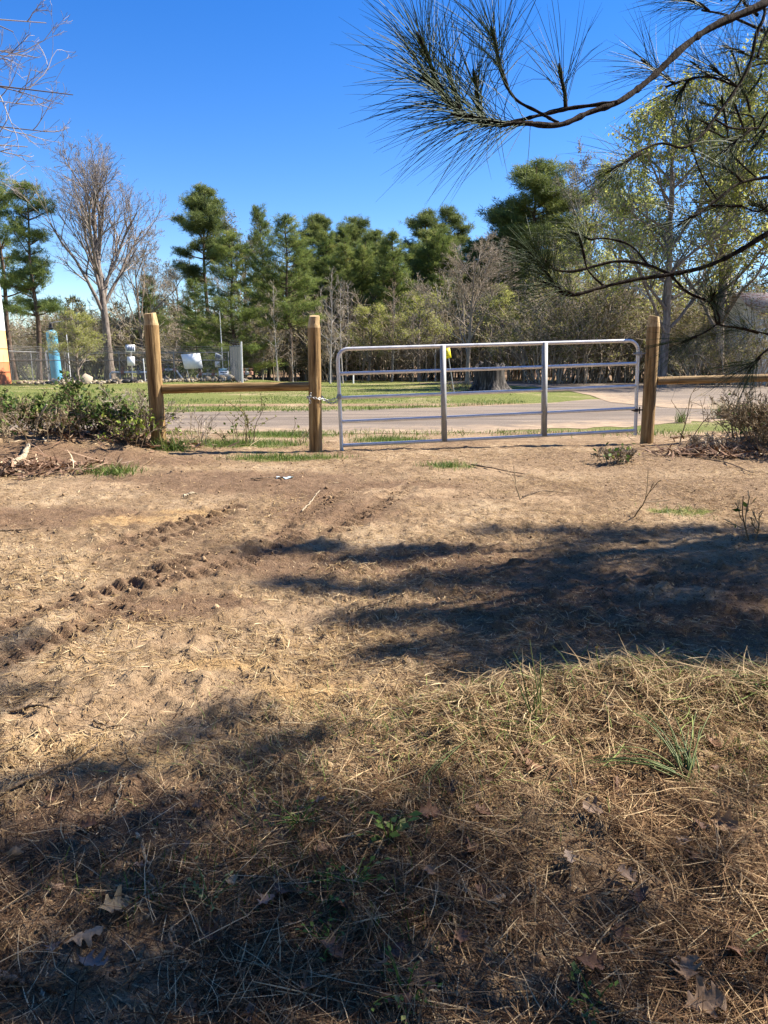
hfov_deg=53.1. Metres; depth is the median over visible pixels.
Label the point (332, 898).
green weed
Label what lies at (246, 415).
leafy sapling
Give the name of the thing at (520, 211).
young pine
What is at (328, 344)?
bare sapling
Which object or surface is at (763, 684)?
green weed
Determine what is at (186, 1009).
fallen leaf
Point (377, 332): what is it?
budding tree
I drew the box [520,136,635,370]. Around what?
budding tree
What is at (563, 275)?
budding tree
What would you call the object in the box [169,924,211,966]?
fallen stick
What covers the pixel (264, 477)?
fallen stick
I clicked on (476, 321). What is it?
scrub bush
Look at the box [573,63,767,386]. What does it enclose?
budding tree
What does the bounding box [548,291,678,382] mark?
scrub bush
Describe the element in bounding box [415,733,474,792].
rush clump
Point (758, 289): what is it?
scrub bush
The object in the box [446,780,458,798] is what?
fallen leaf
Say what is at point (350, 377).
scrub bush
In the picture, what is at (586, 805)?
fallen leaf
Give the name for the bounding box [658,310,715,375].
scrub bush
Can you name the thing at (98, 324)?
scrub bush
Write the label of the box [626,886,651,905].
fallen leaf
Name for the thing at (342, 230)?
young pine
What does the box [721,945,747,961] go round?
fallen leaf
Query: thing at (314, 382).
fence post
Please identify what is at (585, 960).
fallen leaf
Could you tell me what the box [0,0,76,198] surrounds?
bare tree
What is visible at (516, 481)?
bare seedling
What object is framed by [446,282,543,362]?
budding tree
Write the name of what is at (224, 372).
warning sign
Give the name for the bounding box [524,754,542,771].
fallen leaf
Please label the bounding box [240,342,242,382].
gate post
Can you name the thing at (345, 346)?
bare sapling
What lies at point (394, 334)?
bare sapling
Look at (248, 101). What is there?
sky
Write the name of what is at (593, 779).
fallen leaf
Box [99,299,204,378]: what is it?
scrub bush
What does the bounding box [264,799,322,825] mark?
green weed
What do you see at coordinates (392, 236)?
young pine
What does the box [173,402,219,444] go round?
dead weed
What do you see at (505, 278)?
young pine
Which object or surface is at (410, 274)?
young pine
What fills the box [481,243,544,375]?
young pine
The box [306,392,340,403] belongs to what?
chain
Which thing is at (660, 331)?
scrub bush
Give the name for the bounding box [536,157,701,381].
budding tree
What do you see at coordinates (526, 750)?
fallen leaf
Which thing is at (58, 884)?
fallen leaf
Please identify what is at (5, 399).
leafy bush
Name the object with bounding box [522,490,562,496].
fallen stick
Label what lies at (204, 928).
fallen leaf
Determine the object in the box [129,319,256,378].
scrub bush
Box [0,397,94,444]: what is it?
bramble
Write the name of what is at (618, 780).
fallen leaf
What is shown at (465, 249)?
young pine
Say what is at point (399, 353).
young pine
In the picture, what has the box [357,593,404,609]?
fallen stick
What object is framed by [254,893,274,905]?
fallen leaf
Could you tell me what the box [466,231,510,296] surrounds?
young pine
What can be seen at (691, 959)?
fallen leaf
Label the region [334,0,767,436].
pine
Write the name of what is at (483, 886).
fallen leaf
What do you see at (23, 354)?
scrub bush
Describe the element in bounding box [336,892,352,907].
fallen leaf
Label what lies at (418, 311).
budding tree
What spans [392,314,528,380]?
scrub bush
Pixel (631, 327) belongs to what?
scrub bush
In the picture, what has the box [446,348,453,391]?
marker sign
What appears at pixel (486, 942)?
fallen stick
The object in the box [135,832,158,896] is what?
fallen stick
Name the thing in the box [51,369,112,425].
leafy bush
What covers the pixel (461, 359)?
bare sapling
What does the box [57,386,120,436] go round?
leafy bush
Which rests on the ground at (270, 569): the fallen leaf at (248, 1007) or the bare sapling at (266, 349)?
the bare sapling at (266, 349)
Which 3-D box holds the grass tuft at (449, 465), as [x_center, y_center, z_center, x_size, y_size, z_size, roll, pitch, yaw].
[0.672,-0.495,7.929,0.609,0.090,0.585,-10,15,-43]
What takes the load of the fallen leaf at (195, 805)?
on the ground at (270, 569)
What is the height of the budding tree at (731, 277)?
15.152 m
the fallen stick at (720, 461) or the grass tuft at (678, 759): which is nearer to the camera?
the grass tuft at (678, 759)
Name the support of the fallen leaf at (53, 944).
on the ground at (270, 569)
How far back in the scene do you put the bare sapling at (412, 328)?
48.01 m
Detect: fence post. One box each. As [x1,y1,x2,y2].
[144,313,165,446]
[307,315,321,451]
[640,315,659,443]
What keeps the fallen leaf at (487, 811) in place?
on the pine needle litter
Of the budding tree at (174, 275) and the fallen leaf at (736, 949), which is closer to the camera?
the fallen leaf at (736, 949)
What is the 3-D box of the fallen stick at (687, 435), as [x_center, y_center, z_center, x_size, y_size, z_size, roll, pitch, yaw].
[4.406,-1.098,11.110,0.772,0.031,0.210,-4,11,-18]
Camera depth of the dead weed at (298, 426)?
10.18 m
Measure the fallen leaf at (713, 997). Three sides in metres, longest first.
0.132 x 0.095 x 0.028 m
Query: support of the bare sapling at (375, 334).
on the ground at (270, 569)
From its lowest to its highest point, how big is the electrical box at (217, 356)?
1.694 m
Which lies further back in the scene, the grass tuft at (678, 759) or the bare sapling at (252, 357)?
the bare sapling at (252, 357)
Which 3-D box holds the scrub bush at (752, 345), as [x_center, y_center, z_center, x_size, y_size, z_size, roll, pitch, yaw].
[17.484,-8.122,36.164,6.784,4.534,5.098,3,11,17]
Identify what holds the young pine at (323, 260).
on the ground at (270, 569)
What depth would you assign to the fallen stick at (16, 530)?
5.64 m
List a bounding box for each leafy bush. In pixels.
[0,386,67,433]
[8,395,84,433]
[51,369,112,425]
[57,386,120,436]
[89,396,135,436]
[93,406,181,447]
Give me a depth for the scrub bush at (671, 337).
46.28 m
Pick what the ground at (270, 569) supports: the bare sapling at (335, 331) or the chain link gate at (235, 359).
the bare sapling at (335, 331)
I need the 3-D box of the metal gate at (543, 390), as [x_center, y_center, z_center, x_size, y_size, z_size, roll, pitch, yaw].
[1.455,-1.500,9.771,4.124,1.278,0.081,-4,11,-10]
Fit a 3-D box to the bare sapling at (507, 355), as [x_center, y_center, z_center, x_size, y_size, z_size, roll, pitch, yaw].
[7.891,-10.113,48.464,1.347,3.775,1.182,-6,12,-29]
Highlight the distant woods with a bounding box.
[3,256,767,374]
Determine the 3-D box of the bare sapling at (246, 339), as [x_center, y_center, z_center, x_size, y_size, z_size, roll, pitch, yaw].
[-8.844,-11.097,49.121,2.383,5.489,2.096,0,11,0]
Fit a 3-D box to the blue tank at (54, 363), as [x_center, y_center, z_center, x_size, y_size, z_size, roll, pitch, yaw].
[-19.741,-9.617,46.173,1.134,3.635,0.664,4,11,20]
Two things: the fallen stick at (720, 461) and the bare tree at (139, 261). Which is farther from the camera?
the bare tree at (139, 261)
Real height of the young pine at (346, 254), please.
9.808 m
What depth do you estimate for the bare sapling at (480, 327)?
54.48 m
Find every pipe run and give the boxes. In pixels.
[109,368,146,378]
[161,365,182,377]
[196,370,216,377]
[243,369,252,374]
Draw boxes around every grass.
[0,380,767,969]
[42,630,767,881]
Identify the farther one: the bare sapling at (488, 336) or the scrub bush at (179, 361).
the scrub bush at (179, 361)
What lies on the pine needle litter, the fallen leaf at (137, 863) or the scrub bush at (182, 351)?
the fallen leaf at (137, 863)
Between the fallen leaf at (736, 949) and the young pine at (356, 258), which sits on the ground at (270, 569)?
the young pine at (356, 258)
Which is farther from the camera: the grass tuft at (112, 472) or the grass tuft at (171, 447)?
the grass tuft at (171, 447)
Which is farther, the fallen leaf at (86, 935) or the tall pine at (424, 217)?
the tall pine at (424, 217)
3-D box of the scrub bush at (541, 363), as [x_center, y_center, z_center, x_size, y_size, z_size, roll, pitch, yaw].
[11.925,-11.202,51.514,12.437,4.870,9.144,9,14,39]
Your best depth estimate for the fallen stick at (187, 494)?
6.65 m
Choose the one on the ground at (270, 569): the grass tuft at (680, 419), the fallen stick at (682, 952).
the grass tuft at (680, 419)
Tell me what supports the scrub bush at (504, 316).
on the ground at (270, 569)
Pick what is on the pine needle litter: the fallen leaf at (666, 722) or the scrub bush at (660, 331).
the fallen leaf at (666, 722)
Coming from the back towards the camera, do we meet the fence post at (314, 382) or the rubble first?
the rubble
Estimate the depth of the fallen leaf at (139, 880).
2.21 m
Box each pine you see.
[0,159,62,379]
[0,177,67,380]
[130,272,187,374]
[168,181,233,371]
[175,228,288,371]
[175,277,222,377]
[234,203,288,377]
[243,213,328,381]
[264,238,330,379]
[273,265,340,374]
[277,210,334,279]
[306,229,355,372]
[307,254,352,378]
[318,242,388,376]
[328,224,354,376]
[331,214,372,375]
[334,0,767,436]
[335,243,381,379]
[346,252,399,378]
[348,239,391,377]
[355,241,405,378]
[356,227,426,379]
[357,229,385,377]
[366,259,414,377]
[372,254,415,338]
[397,208,461,377]
[399,242,425,312]
[404,241,418,374]
[406,238,454,378]
[408,225,470,378]
[409,246,472,368]
[417,204,475,375]
[420,234,471,372]
[428,238,482,367]
[457,235,503,320]
[463,215,526,352]
[465,260,512,366]
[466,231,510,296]
[474,155,601,377]
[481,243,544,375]
[486,247,538,378]
[494,201,541,377]
[525,173,598,377]
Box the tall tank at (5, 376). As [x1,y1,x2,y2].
[0,291,11,384]
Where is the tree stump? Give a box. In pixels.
[469,359,512,390]
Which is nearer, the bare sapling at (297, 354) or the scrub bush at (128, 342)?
the bare sapling at (297, 354)
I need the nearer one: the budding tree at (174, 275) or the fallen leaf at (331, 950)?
the fallen leaf at (331, 950)
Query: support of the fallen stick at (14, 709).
on the ground at (270, 569)
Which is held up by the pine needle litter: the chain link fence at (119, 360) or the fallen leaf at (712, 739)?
the fallen leaf at (712, 739)
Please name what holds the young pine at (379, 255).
on the ground at (270, 569)
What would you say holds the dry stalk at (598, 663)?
on the ground at (270, 569)
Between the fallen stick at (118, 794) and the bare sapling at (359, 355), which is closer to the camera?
the fallen stick at (118, 794)
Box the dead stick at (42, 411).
[34,404,46,434]
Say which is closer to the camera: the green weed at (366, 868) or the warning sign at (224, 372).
the green weed at (366, 868)
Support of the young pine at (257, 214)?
on the ground at (270, 569)
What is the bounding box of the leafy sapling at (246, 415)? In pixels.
[224,391,276,445]
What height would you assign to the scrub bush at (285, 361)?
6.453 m
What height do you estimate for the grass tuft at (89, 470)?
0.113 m
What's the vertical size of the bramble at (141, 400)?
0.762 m
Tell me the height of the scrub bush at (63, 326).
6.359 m
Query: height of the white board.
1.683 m
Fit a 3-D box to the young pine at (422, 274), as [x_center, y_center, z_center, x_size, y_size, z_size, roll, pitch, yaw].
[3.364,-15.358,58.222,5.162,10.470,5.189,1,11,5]
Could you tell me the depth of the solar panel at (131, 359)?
44.02 m
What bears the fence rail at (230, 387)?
attached to the fence post at (153, 363)
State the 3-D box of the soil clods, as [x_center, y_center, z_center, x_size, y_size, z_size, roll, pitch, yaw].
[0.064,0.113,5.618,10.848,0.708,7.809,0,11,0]
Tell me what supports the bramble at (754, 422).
on the ground at (270, 569)
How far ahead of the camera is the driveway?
29.46 m
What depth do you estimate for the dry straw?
3.54 m
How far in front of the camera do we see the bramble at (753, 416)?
9.56 m
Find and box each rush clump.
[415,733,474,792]
[729,929,767,965]
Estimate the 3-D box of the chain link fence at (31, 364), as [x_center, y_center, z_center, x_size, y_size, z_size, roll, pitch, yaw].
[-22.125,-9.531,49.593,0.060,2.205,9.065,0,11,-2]
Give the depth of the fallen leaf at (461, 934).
2.01 m
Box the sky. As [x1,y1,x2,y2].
[0,0,767,361]
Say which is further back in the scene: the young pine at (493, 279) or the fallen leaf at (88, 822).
the young pine at (493, 279)
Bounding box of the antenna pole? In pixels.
[219,311,222,367]
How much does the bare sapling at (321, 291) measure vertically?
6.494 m
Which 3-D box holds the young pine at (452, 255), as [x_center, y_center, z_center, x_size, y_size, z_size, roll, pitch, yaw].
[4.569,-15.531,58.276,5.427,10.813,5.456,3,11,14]
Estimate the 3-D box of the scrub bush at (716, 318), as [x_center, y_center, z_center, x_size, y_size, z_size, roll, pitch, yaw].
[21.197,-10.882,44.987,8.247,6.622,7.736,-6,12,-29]
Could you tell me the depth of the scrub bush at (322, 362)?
53.38 m
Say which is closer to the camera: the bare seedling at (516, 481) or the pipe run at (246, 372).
the bare seedling at (516, 481)
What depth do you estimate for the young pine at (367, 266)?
55.50 m
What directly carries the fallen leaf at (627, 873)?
on the pine needle litter
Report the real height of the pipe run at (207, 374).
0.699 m
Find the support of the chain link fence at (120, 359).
on the ground at (270, 569)
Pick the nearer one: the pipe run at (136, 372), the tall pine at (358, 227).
the pipe run at (136, 372)
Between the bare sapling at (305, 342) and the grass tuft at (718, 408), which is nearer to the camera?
the grass tuft at (718, 408)
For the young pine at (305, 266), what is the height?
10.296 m
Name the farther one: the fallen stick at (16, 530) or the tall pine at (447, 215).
the tall pine at (447, 215)
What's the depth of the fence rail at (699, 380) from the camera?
10.03 m
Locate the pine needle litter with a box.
[0,448,767,1023]
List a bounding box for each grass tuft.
[71,465,118,473]
[78,459,136,478]
[150,432,192,452]
[413,458,475,470]
[504,643,546,723]
[576,707,712,785]
[635,501,717,522]
[673,409,689,422]
[710,397,731,418]
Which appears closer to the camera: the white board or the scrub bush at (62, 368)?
the white board
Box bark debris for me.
[0,415,767,480]
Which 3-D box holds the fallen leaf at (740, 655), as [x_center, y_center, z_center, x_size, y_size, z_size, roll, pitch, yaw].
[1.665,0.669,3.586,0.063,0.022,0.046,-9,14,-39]
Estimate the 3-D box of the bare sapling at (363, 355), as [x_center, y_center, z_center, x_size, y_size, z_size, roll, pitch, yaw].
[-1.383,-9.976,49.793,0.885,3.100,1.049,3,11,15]
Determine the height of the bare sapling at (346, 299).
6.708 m
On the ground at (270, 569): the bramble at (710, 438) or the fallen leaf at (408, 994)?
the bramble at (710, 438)
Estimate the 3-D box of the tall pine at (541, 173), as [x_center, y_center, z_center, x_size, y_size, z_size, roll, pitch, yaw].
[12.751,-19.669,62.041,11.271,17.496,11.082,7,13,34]
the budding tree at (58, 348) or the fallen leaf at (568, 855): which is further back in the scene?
the budding tree at (58, 348)
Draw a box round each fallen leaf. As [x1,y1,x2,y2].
[42,792,55,800]
[44,941,60,956]
[53,882,68,889]
[59,926,103,948]
[71,947,107,965]
[77,814,104,830]
[88,884,130,912]
[131,872,150,888]
[134,860,147,866]
[178,840,190,855]
[181,997,199,1022]
[189,797,204,807]
[199,920,227,941]
[226,873,237,884]
[244,993,258,1020]
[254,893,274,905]
[271,877,292,894]
[288,880,309,894]
[295,972,316,989]
[303,795,325,804]
[314,840,332,850]
[319,936,347,962]
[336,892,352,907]
[365,957,386,969]
[373,991,412,1009]
[379,938,408,960]
[419,798,440,817]
[421,976,437,990]
[422,863,435,874]
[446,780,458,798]
[454,927,472,946]
[462,836,471,845]
[465,836,480,852]
[475,803,498,815]
[475,884,491,904]
[481,771,495,781]
[482,893,505,902]
[514,744,534,753]
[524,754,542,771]
[563,846,576,862]
[568,948,604,969]
[583,796,612,816]
[586,775,599,784]
[611,913,633,943]
[613,775,628,792]
[617,864,643,886]
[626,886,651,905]
[655,717,676,724]
[671,955,702,986]
[674,975,726,1019]
[676,833,690,844]
[686,849,705,859]
[693,818,707,832]
[699,809,738,830]
[702,679,714,686]
[705,732,723,746]
[709,765,719,771]
[710,947,726,967]
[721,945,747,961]
[736,651,746,657]
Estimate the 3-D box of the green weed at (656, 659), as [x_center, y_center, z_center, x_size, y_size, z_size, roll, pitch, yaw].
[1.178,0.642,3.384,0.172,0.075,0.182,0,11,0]
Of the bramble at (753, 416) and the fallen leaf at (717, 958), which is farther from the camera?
the bramble at (753, 416)
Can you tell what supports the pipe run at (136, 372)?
on the ground at (270, 569)
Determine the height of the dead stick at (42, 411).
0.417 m
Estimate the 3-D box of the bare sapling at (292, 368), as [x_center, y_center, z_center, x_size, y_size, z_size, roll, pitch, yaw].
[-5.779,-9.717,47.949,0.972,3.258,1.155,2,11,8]
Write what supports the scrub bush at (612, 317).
on the ground at (270, 569)
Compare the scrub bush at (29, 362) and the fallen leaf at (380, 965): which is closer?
the fallen leaf at (380, 965)
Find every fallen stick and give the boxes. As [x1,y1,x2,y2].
[0,457,12,476]
[0,527,35,531]
[0,744,97,795]
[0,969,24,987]
[6,443,29,465]
[9,704,52,711]
[37,962,49,1001]
[93,719,122,728]
[113,773,125,814]
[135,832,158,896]
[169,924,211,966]
[183,492,197,497]
[251,477,279,479]
[301,490,319,511]
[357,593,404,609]
[470,464,524,473]
[479,898,488,944]
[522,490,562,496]
[663,930,767,957]
[670,434,714,437]
[691,456,752,472]
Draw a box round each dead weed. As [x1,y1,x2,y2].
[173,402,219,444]
[206,415,251,443]
[290,416,308,444]
[672,384,739,444]
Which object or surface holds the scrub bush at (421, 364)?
on the ground at (270, 569)
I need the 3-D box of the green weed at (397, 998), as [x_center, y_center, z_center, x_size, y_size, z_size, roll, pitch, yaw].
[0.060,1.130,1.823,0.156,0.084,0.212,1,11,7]
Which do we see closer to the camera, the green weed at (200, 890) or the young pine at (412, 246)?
the green weed at (200, 890)
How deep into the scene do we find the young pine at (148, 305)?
59.81 m
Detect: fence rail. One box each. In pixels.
[162,382,308,393]
[657,374,767,384]
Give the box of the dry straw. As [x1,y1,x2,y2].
[0,432,767,1023]
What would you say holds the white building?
on the ground at (270, 569)
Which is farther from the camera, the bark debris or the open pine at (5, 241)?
the open pine at (5, 241)
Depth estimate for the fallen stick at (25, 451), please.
8.25 m
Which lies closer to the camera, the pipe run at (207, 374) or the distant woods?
the pipe run at (207, 374)
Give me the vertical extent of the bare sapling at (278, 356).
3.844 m
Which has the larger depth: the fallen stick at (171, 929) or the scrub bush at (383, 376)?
the scrub bush at (383, 376)
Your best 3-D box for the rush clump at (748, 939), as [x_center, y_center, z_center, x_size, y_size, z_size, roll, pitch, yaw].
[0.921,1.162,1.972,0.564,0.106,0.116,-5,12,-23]
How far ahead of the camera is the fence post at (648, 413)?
10.05 m
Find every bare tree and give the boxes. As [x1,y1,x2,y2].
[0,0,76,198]
[4,129,179,379]
[86,224,187,378]
[402,231,519,383]
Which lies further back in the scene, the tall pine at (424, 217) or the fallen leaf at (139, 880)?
the tall pine at (424, 217)
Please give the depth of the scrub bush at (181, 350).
52.71 m
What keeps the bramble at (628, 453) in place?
on the ground at (270, 569)
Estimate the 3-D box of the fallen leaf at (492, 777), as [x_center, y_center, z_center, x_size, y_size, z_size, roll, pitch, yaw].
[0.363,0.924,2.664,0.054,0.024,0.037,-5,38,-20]
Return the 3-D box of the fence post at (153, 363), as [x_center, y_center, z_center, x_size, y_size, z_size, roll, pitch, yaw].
[-2.763,-1.501,9.284,0.183,1.770,0.183,-11,15,-42]
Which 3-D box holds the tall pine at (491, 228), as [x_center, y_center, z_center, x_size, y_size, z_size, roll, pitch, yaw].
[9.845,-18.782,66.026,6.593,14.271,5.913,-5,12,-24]
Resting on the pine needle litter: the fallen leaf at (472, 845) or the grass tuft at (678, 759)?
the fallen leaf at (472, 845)
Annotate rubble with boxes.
[12,373,248,384]
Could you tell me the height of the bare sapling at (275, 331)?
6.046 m
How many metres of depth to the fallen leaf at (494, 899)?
2.15 m
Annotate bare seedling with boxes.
[506,467,530,499]
[634,475,669,516]
[725,490,762,540]
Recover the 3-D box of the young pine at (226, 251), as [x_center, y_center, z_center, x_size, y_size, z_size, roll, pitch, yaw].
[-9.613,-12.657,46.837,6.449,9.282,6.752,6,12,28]
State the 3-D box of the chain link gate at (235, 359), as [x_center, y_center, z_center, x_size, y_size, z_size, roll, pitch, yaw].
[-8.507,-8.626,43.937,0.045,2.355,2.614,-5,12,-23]
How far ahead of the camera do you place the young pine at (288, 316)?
47.52 m
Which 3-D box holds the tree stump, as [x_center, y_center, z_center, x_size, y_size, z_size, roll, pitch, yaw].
[3.572,-4.546,25.565,1.884,1.130,1.773,0,11,0]
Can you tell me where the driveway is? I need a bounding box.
[420,381,767,408]
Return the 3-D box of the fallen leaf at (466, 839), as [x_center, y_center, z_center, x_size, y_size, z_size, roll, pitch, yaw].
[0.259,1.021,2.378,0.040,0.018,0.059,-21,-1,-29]
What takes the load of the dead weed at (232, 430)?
on the ground at (270, 569)
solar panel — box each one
[125,345,134,378]
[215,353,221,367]
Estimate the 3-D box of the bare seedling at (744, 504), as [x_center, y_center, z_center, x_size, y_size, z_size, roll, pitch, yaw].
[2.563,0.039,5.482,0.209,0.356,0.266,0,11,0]
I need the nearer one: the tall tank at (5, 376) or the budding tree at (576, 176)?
the tall tank at (5, 376)
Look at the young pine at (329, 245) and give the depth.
57.32 m
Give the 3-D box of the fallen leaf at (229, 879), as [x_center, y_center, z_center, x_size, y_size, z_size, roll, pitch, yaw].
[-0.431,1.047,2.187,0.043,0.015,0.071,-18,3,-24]
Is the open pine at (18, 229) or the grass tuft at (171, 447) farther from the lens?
the open pine at (18, 229)
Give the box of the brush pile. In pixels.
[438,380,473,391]
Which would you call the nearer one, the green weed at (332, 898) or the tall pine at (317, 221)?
the green weed at (332, 898)
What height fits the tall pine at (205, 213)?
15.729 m
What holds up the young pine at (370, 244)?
on the ground at (270, 569)
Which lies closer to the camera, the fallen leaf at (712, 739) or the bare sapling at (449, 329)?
the fallen leaf at (712, 739)
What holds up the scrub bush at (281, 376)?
on the ground at (270, 569)
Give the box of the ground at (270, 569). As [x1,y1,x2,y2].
[0,363,767,1023]
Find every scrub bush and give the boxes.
[3,298,136,378]
[8,324,48,379]
[9,297,120,378]
[9,316,57,375]
[9,318,125,379]
[15,331,50,377]
[25,309,145,378]
[54,307,209,378]
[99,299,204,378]
[102,297,261,378]
[110,282,307,379]
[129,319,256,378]
[159,327,217,378]
[226,320,322,379]
[249,291,384,380]
[267,325,372,380]
[291,282,416,379]
[293,289,456,379]
[373,329,473,380]
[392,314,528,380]
[398,264,606,380]
[445,275,693,380]
[454,276,643,383]
[457,281,605,380]
[474,317,629,380]
[506,266,708,381]
[510,255,662,383]
[511,266,733,380]
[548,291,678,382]
[597,282,704,379]
[621,291,714,380]
[623,260,767,375]
[623,294,741,376]
[627,330,765,385]
[643,294,734,375]
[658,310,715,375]
[679,289,767,386]
[690,275,756,357]
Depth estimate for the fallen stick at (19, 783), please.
2.73 m
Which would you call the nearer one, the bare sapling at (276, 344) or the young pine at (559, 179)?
the bare sapling at (276, 344)
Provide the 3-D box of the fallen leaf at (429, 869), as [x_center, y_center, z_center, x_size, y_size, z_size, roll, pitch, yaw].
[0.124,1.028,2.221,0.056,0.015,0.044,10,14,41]
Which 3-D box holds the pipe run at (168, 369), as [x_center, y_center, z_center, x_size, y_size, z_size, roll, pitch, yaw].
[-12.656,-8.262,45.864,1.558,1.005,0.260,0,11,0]
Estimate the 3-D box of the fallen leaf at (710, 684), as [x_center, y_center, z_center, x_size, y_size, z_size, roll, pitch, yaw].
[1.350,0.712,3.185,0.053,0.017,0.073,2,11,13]
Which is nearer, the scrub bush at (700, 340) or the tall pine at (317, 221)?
the scrub bush at (700, 340)
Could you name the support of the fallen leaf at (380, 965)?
on the pine needle litter
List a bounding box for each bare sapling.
[226,295,262,378]
[248,331,257,379]
[254,324,275,379]
[258,295,294,380]
[262,279,289,380]
[263,288,280,380]
[270,332,284,380]
[285,330,299,381]
[288,332,303,381]
[293,293,312,379]
[300,285,336,358]
[319,266,346,382]
[321,320,343,381]
[322,310,335,381]
[327,276,356,382]
[328,281,358,380]
[340,322,350,366]
[351,328,366,380]
[357,335,367,381]
[362,288,387,379]
[376,278,409,381]
[378,296,404,380]
[401,314,426,381]
[416,296,435,381]
[424,283,451,380]
[439,295,463,380]
[448,322,475,380]
[462,291,486,377]
[483,317,495,360]
[500,323,519,380]
[516,335,531,380]
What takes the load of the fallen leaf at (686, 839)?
on the pine needle litter
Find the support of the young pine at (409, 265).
on the ground at (270, 569)
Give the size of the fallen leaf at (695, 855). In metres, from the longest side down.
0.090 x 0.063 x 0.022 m
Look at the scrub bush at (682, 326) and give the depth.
43.56 m
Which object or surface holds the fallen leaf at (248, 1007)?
on the pine needle litter
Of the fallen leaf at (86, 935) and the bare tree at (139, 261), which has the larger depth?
the bare tree at (139, 261)
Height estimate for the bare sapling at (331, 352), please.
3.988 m
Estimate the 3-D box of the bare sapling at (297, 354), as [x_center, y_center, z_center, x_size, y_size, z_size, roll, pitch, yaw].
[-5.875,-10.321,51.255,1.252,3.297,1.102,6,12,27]
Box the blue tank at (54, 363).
[45,321,63,380]
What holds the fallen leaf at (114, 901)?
on the ground at (270, 569)
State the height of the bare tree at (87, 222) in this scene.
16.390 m
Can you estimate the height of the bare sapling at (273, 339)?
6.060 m
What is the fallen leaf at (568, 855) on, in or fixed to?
on the pine needle litter
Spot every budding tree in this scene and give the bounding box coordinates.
[39,309,107,380]
[134,254,235,375]
[202,208,292,373]
[336,301,403,380]
[383,288,457,380]
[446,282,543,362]
[496,224,614,374]
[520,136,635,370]
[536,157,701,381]
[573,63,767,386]
[602,63,767,384]
[673,25,767,386]
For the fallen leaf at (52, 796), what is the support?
on the ground at (270, 569)
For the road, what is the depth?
14.82 m
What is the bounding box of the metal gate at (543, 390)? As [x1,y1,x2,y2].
[336,339,645,450]
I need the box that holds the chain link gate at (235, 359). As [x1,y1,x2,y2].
[229,340,241,382]
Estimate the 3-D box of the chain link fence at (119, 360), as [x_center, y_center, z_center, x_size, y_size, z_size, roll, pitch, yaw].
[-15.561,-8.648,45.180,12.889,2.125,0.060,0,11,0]
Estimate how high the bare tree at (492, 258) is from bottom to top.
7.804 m
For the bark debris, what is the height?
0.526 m
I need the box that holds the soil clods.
[0,446,767,994]
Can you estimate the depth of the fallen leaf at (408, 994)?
1.81 m
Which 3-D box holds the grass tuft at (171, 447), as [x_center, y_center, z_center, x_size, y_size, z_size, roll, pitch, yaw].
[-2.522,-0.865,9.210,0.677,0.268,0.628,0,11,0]
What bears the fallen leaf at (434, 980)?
on the pine needle litter
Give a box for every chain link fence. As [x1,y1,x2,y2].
[9,345,68,381]
[9,351,228,381]
[66,353,187,378]
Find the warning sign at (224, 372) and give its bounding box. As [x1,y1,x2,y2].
[219,368,228,376]
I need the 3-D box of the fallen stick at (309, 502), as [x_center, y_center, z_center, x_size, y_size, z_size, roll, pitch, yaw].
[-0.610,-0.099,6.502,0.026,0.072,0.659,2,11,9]
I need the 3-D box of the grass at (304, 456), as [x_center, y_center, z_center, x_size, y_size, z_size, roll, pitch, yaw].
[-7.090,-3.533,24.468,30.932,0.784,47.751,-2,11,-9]
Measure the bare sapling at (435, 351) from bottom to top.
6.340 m
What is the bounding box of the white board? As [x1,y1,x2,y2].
[181,353,202,377]
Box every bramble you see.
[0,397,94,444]
[71,384,189,439]
[590,442,639,464]
[688,431,740,453]
[701,386,767,440]
[714,389,767,446]
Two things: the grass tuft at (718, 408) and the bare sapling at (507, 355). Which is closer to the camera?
the grass tuft at (718, 408)
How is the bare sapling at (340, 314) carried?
on the ground at (270, 569)
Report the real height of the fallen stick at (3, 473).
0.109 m
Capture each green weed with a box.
[183,856,237,911]
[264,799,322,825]
[295,910,344,961]
[296,868,344,920]
[306,854,389,894]
[357,810,422,849]
[371,945,441,1023]
[568,961,618,1023]
[639,647,673,664]
[719,667,767,686]
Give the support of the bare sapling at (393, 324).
on the ground at (270, 569)
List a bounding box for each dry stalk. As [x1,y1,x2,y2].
[595,644,602,676]
[621,669,641,690]
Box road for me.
[0,399,730,433]
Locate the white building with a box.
[712,293,767,384]
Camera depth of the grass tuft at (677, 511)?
6.15 m
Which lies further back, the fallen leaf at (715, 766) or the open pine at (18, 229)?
the open pine at (18, 229)
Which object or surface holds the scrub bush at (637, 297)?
on the ground at (270, 569)
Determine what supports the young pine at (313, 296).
on the ground at (270, 569)
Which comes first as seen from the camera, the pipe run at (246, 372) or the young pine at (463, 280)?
the pipe run at (246, 372)
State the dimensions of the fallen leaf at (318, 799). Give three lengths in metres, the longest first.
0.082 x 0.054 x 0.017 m
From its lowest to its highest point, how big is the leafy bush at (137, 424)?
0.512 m
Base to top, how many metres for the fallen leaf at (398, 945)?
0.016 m
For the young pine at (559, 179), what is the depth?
61.60 m
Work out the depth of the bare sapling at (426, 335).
48.79 m
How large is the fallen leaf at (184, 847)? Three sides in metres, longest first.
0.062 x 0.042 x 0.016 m
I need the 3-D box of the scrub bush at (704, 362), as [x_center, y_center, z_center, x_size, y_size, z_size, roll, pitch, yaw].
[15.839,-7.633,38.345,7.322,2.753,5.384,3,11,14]
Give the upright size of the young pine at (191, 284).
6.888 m

